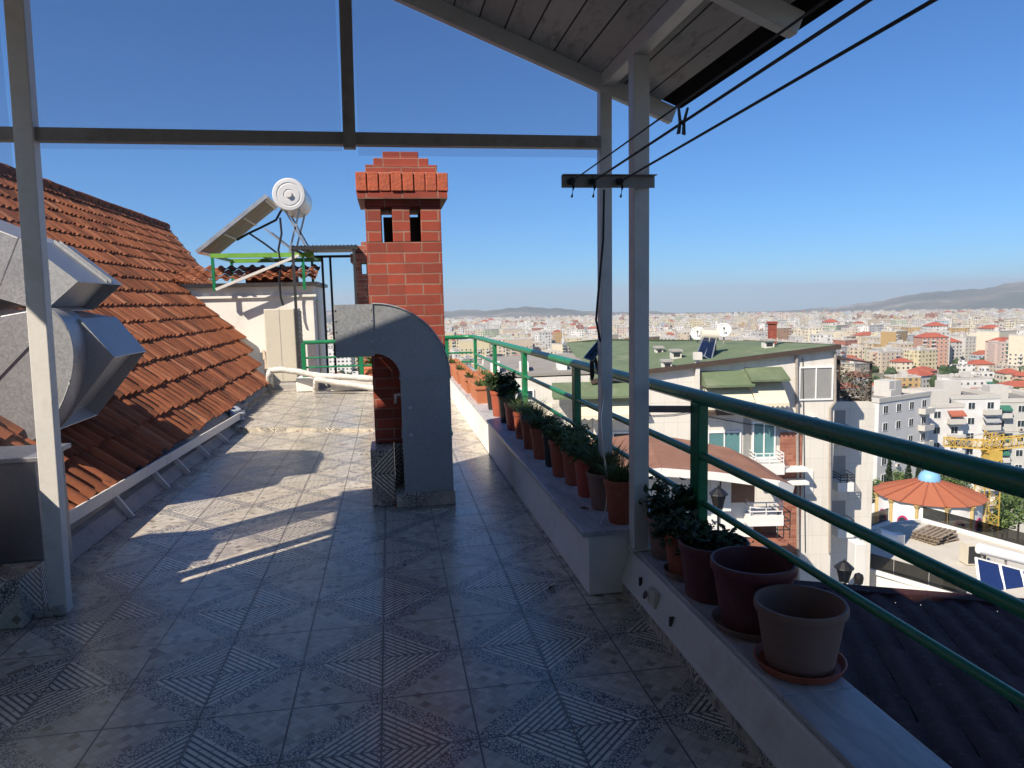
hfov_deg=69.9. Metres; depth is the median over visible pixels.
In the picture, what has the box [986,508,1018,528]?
broadleaf tree
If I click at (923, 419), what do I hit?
window
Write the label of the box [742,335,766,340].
city block
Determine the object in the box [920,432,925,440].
window
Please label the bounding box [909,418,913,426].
window
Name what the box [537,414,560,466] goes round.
flower pot
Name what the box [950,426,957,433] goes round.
window
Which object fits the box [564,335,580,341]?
city block
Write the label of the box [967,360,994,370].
city house
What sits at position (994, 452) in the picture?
tower crane
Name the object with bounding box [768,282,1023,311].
mountains
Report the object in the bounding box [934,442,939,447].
window
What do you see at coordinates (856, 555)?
white pillar
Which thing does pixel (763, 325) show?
city block
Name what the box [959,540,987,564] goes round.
air conditioner
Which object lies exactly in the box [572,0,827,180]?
clothesline
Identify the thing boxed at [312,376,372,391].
wrapped pipe
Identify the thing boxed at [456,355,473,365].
city block
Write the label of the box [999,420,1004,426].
window
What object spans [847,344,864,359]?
city block
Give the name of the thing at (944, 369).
city trees
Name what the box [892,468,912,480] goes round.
broadleaf tree
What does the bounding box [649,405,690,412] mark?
tie bar
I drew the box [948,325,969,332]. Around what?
city block
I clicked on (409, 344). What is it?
galvanised duct
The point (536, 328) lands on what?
city block
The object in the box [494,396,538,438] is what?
flower pot
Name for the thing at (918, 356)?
city block
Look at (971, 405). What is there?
window
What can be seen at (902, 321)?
city block
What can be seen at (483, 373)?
planter trough
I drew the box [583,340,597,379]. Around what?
solar lamp
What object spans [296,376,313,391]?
rail plinth
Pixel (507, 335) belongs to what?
city block
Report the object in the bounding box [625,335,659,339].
city block
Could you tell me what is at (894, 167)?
sky
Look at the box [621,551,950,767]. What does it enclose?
parapet
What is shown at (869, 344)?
city block
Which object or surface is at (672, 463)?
annex house
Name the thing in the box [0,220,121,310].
exhaust hood
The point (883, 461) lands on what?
window
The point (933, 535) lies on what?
pallet stack
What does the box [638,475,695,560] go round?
flower pot
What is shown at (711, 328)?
city block
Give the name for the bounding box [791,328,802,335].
city block
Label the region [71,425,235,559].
mortar kerb
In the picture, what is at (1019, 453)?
window
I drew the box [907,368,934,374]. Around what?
city house
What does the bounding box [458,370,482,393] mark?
planter trough
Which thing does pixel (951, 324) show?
city block
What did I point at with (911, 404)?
window
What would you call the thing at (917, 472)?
cypress tree
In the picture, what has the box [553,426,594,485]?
flower pot
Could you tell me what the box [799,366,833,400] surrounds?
window
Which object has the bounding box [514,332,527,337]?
city block
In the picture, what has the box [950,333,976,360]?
city block
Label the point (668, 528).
flower pot
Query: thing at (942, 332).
city block
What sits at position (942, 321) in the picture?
city block
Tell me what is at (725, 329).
satellite dish
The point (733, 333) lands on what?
city block
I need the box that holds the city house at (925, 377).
[908,370,932,386]
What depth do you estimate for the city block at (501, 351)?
627.14 m
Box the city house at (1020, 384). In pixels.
[997,380,1023,389]
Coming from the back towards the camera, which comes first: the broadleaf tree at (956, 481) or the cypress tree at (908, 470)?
the broadleaf tree at (956, 481)
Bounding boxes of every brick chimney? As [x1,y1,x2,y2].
[350,242,369,363]
[355,152,447,506]
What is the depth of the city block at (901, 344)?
595.03 m
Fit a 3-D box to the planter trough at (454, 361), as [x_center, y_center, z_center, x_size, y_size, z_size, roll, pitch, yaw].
[-0.978,-0.294,11.865,0.362,0.244,0.974,-2,7,-9]
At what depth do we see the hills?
7747.55 m
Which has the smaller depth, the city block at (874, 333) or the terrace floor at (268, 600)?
the terrace floor at (268, 600)
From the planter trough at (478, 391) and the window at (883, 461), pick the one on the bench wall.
the planter trough at (478, 391)
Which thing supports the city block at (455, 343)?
on the ground
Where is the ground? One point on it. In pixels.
(881, 375)
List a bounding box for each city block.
[445,330,455,335]
[450,347,459,358]
[451,334,461,348]
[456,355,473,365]
[460,339,490,360]
[464,327,482,336]
[465,329,474,334]
[471,360,484,370]
[472,323,487,328]
[482,327,498,337]
[488,324,500,332]
[489,335,506,356]
[500,327,522,333]
[500,333,511,337]
[506,336,532,355]
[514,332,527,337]
[531,329,550,339]
[532,326,543,330]
[533,341,541,345]
[533,344,545,350]
[535,330,551,349]
[538,324,555,331]
[541,348,556,353]
[551,341,571,352]
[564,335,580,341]
[569,328,583,337]
[581,336,597,340]
[587,326,596,333]
[589,334,618,338]
[612,324,620,333]
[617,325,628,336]
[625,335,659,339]
[652,332,666,335]
[660,335,674,339]
[675,324,683,329]
[676,330,689,339]
[694,321,710,326]
[703,326,716,329]
[726,335,741,339]
[728,330,744,335]
[742,330,765,337]
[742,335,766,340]
[759,323,767,330]
[777,324,791,339]
[777,338,793,341]
[788,333,803,341]
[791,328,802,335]
[793,325,807,329]
[799,340,824,343]
[802,325,822,341]
[808,319,822,323]
[810,332,832,342]
[819,328,846,338]
[822,319,838,324]
[823,323,840,329]
[827,343,846,361]
[833,336,857,345]
[835,323,847,327]
[839,321,853,326]
[840,361,866,377]
[841,327,858,335]
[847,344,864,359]
[852,332,870,345]
[855,318,870,323]
[857,323,882,331]
[861,340,879,349]
[862,334,880,341]
[866,347,903,372]
[871,332,880,335]
[871,345,900,349]
[880,328,907,346]
[883,318,897,322]
[886,324,909,329]
[888,338,912,347]
[890,318,907,324]
[901,325,920,332]
[901,346,937,369]
[907,333,914,341]
[913,332,947,367]
[919,328,950,364]
[922,322,947,330]
[934,319,948,323]
[937,371,993,387]
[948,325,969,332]
[949,322,960,326]
[949,337,961,362]
[950,332,959,335]
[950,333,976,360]
[966,331,976,335]
[974,385,1023,391]
[975,322,1002,330]
[976,327,1016,350]
[978,325,1002,329]
[985,337,1008,360]
[987,339,1008,364]
[991,317,1011,321]
[1007,327,1023,333]
[1008,333,1023,370]
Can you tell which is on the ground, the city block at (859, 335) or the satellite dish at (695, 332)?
the city block at (859, 335)
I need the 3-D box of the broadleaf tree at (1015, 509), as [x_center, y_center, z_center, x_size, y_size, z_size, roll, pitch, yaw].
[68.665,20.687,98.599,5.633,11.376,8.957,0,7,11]
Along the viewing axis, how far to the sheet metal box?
3.72 m
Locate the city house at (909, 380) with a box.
[884,369,920,386]
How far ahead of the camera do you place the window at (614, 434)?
34.04 m
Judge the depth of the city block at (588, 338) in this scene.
650.51 m
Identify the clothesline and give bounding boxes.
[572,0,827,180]
[593,0,872,181]
[620,0,937,181]
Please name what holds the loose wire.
hanging from the terrace railing
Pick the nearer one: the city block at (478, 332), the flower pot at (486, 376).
the flower pot at (486, 376)
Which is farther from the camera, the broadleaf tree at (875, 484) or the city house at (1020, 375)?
the city house at (1020, 375)
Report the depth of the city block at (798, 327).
812.25 m
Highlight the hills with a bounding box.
[326,306,852,323]
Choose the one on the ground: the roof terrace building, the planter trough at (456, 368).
the roof terrace building
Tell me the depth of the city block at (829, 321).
1073.69 m
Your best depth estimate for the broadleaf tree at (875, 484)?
100.17 m
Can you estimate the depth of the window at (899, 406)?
127.19 m
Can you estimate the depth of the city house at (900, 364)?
521.41 m
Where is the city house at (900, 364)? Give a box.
[889,358,912,372]
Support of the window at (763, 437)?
in the apartment house at (794, 377)
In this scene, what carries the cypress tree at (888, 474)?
on the ground
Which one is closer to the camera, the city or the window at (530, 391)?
the window at (530, 391)
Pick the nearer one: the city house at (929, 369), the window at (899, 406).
the window at (899, 406)
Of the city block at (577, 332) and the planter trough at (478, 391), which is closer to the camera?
the planter trough at (478, 391)
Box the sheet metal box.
[0,443,73,564]
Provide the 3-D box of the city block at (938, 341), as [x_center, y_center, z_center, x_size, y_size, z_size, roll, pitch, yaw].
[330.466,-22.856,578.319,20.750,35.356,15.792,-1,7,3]
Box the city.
[327,308,1023,384]
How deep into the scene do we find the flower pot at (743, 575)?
2.70 m
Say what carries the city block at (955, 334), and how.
on the ground
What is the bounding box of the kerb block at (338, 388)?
[331,379,372,390]
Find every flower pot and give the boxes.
[351,357,371,375]
[483,372,493,409]
[487,369,519,416]
[494,379,521,423]
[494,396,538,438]
[500,397,565,449]
[503,392,526,430]
[506,407,577,459]
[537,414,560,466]
[543,418,590,476]
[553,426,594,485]
[561,431,614,497]
[567,437,628,510]
[593,457,655,524]
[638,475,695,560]
[649,495,715,580]
[675,523,753,604]
[710,546,797,641]
[753,584,849,684]
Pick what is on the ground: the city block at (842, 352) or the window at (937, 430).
the city block at (842, 352)
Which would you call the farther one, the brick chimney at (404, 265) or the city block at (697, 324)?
the city block at (697, 324)
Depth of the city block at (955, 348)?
615.15 m
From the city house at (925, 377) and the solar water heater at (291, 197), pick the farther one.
the city house at (925, 377)
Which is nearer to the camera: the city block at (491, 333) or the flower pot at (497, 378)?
the flower pot at (497, 378)
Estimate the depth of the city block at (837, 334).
738.12 m
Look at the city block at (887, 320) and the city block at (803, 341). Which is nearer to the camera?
the city block at (803, 341)
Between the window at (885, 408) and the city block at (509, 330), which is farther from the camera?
the city block at (509, 330)
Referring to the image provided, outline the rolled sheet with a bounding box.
[225,406,244,420]
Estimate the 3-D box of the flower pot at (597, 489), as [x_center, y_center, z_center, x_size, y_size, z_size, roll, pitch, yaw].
[0.525,0.506,4.051,0.509,0.360,0.487,-5,8,-32]
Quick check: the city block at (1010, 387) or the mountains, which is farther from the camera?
the mountains
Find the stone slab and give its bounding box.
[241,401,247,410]
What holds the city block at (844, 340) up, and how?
on the ground
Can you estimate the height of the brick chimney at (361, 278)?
3.653 m
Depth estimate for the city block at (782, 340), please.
670.84 m
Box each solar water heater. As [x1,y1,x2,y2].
[195,178,314,305]
[697,329,719,358]
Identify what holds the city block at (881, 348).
on the ground
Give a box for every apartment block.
[848,375,934,512]
[907,379,1001,522]
[922,389,966,483]
[961,384,1023,532]
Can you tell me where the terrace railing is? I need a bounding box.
[301,335,1023,709]
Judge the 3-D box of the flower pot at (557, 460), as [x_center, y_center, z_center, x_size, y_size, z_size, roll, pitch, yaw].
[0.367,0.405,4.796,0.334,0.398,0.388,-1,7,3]
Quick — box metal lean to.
[291,244,359,376]
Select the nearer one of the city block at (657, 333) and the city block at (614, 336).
the city block at (614, 336)
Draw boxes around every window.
[516,389,533,400]
[596,432,628,436]
[708,431,740,452]
[752,422,775,459]
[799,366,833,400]
[881,458,886,465]
[882,422,887,430]
[883,405,888,413]
[896,403,901,411]
[896,420,900,428]
[897,515,907,520]
[909,401,914,409]
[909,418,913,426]
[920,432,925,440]
[921,416,925,423]
[922,399,926,407]
[933,411,940,418]
[933,427,940,433]
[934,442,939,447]
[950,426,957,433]
[966,448,972,454]
[967,417,974,424]
[967,433,973,439]
[968,402,975,409]
[987,402,994,408]
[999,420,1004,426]
[1015,450,1022,456]
[1017,420,1023,426]
[1018,405,1023,411]
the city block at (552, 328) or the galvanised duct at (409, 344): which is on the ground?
the city block at (552, 328)
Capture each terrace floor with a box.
[0,430,762,767]
[230,388,471,432]
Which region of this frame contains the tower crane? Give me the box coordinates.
[943,430,1023,525]
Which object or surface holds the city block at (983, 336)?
on the ground
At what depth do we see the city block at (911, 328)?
955.75 m
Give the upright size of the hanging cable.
0.852 m
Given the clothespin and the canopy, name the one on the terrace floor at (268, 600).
the canopy
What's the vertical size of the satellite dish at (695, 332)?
1.688 m
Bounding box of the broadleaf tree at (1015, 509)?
[993,494,1023,530]
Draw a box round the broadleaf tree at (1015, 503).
[995,493,1023,510]
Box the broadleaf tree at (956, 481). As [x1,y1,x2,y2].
[946,477,972,488]
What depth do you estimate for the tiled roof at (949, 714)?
5.39 m
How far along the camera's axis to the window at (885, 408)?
125.31 m
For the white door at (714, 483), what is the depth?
28.45 m
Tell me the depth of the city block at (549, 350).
694.27 m
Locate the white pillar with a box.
[847,539,865,585]
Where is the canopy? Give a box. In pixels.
[0,0,843,612]
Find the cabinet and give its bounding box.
[264,308,302,382]
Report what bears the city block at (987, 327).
on the ground
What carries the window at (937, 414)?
in the apartment block at (947, 419)
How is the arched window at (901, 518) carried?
in the rotunda
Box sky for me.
[0,0,1023,312]
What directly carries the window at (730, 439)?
in the apartment house at (794, 377)
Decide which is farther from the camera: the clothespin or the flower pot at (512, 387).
the flower pot at (512, 387)
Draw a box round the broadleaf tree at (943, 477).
[939,474,949,481]
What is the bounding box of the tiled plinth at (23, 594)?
[0,561,47,629]
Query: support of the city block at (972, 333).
on the ground
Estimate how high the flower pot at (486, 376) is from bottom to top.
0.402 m
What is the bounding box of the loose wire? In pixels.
[600,391,607,523]
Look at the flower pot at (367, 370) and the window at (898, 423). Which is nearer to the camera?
the flower pot at (367, 370)
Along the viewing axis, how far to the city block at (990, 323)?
812.19 m
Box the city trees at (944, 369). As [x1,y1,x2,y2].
[337,358,1023,388]
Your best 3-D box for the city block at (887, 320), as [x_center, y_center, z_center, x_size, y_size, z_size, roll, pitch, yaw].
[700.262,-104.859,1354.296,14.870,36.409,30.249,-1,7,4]
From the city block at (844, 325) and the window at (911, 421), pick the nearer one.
the window at (911, 421)
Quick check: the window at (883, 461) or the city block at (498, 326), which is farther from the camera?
the city block at (498, 326)
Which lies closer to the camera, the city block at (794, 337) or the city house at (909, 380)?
the city house at (909, 380)
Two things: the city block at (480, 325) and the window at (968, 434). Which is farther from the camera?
the city block at (480, 325)
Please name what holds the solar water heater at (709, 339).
on the apartment house at (794, 377)
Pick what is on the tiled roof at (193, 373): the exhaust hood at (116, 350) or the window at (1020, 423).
the exhaust hood at (116, 350)
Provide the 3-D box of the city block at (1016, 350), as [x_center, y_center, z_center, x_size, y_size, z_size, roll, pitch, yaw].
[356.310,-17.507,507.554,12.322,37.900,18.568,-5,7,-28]
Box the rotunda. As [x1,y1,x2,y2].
[873,470,988,530]
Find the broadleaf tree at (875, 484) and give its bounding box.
[872,478,882,502]
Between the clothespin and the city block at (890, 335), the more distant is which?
the city block at (890, 335)
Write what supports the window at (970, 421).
in the apartment block at (982, 410)
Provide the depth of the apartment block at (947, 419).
138.39 m
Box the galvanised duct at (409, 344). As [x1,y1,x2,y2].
[333,303,455,509]
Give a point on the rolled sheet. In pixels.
(233, 411)
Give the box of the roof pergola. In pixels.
[837,355,873,401]
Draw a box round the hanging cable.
[595,189,604,341]
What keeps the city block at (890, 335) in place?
on the ground
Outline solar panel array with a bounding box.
[974,543,1023,589]
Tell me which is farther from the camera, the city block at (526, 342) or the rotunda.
the city block at (526, 342)
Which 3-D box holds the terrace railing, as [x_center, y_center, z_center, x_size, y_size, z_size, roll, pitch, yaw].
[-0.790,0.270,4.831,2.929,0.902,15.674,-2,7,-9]
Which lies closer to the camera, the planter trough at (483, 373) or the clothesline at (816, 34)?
the clothesline at (816, 34)
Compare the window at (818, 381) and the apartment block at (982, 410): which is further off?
the apartment block at (982, 410)
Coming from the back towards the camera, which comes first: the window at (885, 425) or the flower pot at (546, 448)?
the window at (885, 425)
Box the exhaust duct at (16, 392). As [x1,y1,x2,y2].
[0,308,86,439]
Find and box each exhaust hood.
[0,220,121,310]
[0,309,145,428]
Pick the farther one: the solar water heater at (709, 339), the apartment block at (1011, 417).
the apartment block at (1011, 417)
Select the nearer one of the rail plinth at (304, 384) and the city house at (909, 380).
the rail plinth at (304, 384)
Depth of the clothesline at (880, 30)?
1.85 m
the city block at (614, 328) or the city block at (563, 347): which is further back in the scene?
the city block at (614, 328)
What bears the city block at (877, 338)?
on the ground
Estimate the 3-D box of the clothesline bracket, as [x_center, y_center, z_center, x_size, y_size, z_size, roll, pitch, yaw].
[0.449,-0.906,3.359,0.445,0.107,0.086,-2,7,-9]
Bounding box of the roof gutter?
[69,412,240,524]
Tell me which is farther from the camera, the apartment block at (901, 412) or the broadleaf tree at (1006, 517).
the apartment block at (901, 412)
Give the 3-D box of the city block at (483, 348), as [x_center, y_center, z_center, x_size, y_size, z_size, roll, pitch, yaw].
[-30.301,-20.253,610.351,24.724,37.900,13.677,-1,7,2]
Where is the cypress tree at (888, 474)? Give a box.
[884,459,893,481]
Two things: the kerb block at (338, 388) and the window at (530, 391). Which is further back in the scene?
the window at (530, 391)
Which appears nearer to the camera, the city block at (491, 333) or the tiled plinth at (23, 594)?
the tiled plinth at (23, 594)
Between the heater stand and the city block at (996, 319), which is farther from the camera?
the city block at (996, 319)
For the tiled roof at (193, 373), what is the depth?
9.84 m
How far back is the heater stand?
13.74 m
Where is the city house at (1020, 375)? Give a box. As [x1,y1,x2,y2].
[1012,371,1023,380]
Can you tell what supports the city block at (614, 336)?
on the ground
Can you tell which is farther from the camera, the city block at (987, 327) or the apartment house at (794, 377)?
the city block at (987, 327)
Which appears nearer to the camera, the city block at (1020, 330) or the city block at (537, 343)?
the city block at (1020, 330)
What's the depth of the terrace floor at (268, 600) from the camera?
3.25 m
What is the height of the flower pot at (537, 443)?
0.353 m
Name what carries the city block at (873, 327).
on the ground
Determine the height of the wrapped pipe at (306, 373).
0.390 m
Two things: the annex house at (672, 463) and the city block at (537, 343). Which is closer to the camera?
the annex house at (672, 463)
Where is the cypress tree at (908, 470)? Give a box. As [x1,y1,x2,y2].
[903,465,911,479]
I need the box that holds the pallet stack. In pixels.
[910,524,958,545]
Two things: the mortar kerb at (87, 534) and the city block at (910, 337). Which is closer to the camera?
the mortar kerb at (87, 534)
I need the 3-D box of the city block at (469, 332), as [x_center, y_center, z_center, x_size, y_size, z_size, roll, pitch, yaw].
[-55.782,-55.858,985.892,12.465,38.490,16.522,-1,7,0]
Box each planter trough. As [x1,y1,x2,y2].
[449,358,463,375]
[450,363,471,383]
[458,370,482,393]
[468,377,487,403]
[475,368,493,378]
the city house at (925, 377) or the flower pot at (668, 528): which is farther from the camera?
the city house at (925, 377)
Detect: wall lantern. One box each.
[709,484,727,529]
[834,558,863,584]
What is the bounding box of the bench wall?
[450,366,649,594]
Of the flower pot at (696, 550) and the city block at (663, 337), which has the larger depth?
the city block at (663, 337)
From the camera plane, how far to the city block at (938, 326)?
786.14 m
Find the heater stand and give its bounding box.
[210,252,320,290]
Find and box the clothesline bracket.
[561,174,656,197]
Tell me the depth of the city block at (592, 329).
1227.18 m
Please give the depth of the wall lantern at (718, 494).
13.91 m
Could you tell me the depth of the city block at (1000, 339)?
552.08 m
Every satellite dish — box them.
[691,327,703,342]
[716,323,731,343]
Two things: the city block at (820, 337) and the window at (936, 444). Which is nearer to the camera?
the window at (936, 444)
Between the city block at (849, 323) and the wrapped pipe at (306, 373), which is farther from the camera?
the city block at (849, 323)
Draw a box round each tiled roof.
[0,163,273,530]
[793,580,1023,767]
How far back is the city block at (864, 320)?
1253.41 m
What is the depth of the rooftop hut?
14.15 m
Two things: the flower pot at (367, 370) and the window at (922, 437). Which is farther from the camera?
the window at (922, 437)
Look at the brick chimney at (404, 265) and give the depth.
5.47 m
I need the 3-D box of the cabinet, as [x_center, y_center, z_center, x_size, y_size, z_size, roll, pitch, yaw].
[-4.139,-0.701,13.378,0.542,1.348,0.953,-2,7,-9]
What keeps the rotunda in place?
on the ground
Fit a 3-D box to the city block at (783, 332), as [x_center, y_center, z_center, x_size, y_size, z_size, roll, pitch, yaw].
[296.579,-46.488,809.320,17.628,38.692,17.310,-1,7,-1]
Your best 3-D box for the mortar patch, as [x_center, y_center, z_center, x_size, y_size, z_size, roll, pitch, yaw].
[-2.281,1.126,3.626,0.137,0.044,0.052,-2,7,-9]
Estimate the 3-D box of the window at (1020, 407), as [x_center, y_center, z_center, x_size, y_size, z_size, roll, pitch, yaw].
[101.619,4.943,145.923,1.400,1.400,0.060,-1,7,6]
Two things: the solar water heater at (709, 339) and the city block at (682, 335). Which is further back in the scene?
the city block at (682, 335)
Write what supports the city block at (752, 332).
on the ground
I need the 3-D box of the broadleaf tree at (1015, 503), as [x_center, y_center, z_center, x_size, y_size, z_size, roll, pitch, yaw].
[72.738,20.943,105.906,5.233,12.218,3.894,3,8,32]
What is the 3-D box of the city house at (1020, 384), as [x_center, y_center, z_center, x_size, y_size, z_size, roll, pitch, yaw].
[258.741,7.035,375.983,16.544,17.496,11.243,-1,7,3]
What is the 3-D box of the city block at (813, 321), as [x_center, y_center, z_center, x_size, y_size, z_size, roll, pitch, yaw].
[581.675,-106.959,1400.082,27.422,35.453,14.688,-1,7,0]
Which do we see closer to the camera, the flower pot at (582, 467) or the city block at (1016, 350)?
the flower pot at (582, 467)
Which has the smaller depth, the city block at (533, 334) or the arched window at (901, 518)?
the arched window at (901, 518)
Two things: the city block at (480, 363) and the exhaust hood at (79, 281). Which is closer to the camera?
the exhaust hood at (79, 281)
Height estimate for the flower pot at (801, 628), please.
0.227 m
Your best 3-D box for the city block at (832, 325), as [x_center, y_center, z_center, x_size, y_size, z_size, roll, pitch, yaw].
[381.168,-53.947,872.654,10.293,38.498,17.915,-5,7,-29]
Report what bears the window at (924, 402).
in the apartment block at (901, 412)
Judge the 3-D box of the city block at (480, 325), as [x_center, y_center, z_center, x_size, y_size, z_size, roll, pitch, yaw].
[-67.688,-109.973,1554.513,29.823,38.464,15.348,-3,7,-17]
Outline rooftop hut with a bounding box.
[172,264,327,382]
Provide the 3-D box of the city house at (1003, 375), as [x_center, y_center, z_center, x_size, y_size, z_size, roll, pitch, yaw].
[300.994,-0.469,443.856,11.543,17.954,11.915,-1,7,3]
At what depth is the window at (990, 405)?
142.13 m
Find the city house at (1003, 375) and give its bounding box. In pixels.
[994,368,1019,382]
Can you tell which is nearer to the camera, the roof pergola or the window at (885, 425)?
the roof pergola
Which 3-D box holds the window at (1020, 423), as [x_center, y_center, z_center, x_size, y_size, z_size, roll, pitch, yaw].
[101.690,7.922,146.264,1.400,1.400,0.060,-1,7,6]
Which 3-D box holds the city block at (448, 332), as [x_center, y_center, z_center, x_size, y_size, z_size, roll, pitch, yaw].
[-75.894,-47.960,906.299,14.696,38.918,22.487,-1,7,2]
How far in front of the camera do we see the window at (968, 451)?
143.14 m
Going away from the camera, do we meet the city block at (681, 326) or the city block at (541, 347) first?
the city block at (541, 347)
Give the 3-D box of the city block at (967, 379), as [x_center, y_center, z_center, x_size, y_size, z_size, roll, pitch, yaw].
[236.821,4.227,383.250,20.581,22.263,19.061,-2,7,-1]
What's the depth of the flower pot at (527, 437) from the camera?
5.68 m
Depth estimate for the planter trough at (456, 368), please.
10.68 m
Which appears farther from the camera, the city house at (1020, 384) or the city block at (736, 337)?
the city block at (736, 337)
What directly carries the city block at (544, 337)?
on the ground
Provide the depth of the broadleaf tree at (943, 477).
118.18 m
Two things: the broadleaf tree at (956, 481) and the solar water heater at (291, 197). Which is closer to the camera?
the solar water heater at (291, 197)
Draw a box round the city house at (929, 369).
[909,366,937,375]
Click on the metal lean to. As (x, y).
(331, 248)
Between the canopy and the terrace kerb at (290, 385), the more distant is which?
the terrace kerb at (290, 385)
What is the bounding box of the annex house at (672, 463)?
[591,435,794,545]
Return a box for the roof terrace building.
[869,507,1023,611]
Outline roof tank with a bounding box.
[875,528,904,544]
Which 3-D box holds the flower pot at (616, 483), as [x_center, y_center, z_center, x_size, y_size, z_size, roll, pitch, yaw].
[0.565,0.556,3.778,0.374,0.320,0.333,-4,7,-22]
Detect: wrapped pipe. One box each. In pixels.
[266,367,372,389]
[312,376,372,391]
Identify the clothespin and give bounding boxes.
[676,106,688,134]
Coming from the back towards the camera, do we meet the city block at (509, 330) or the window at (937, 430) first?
the city block at (509, 330)
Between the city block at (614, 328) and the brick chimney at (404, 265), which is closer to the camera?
the brick chimney at (404, 265)
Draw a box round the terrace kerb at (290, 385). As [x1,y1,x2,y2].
[272,382,330,389]
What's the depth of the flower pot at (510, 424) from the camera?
6.51 m
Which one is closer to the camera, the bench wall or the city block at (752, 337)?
the bench wall
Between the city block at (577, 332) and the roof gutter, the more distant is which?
the city block at (577, 332)
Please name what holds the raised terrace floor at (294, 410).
on the terrace building
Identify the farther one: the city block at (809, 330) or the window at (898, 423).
the city block at (809, 330)
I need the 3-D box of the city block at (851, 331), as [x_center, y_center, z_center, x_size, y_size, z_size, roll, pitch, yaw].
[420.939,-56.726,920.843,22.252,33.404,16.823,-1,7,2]
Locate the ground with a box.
[695,311,951,380]
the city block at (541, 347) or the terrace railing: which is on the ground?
the city block at (541, 347)
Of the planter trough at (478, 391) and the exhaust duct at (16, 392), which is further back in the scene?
the planter trough at (478, 391)
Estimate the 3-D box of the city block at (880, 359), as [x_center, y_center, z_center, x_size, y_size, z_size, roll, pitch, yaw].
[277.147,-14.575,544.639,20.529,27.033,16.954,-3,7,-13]
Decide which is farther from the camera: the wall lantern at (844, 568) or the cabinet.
the cabinet
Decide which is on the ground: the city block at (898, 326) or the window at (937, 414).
the city block at (898, 326)
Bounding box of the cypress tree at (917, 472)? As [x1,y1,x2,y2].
[914,468,919,477]
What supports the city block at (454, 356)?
on the ground
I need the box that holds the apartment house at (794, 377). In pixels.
[482,321,874,585]
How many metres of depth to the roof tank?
43.03 m
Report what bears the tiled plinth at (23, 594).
on the terrace floor at (268, 600)
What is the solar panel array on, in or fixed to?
on the roof terrace building
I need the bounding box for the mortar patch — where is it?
[35,605,65,617]
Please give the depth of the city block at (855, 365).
482.54 m

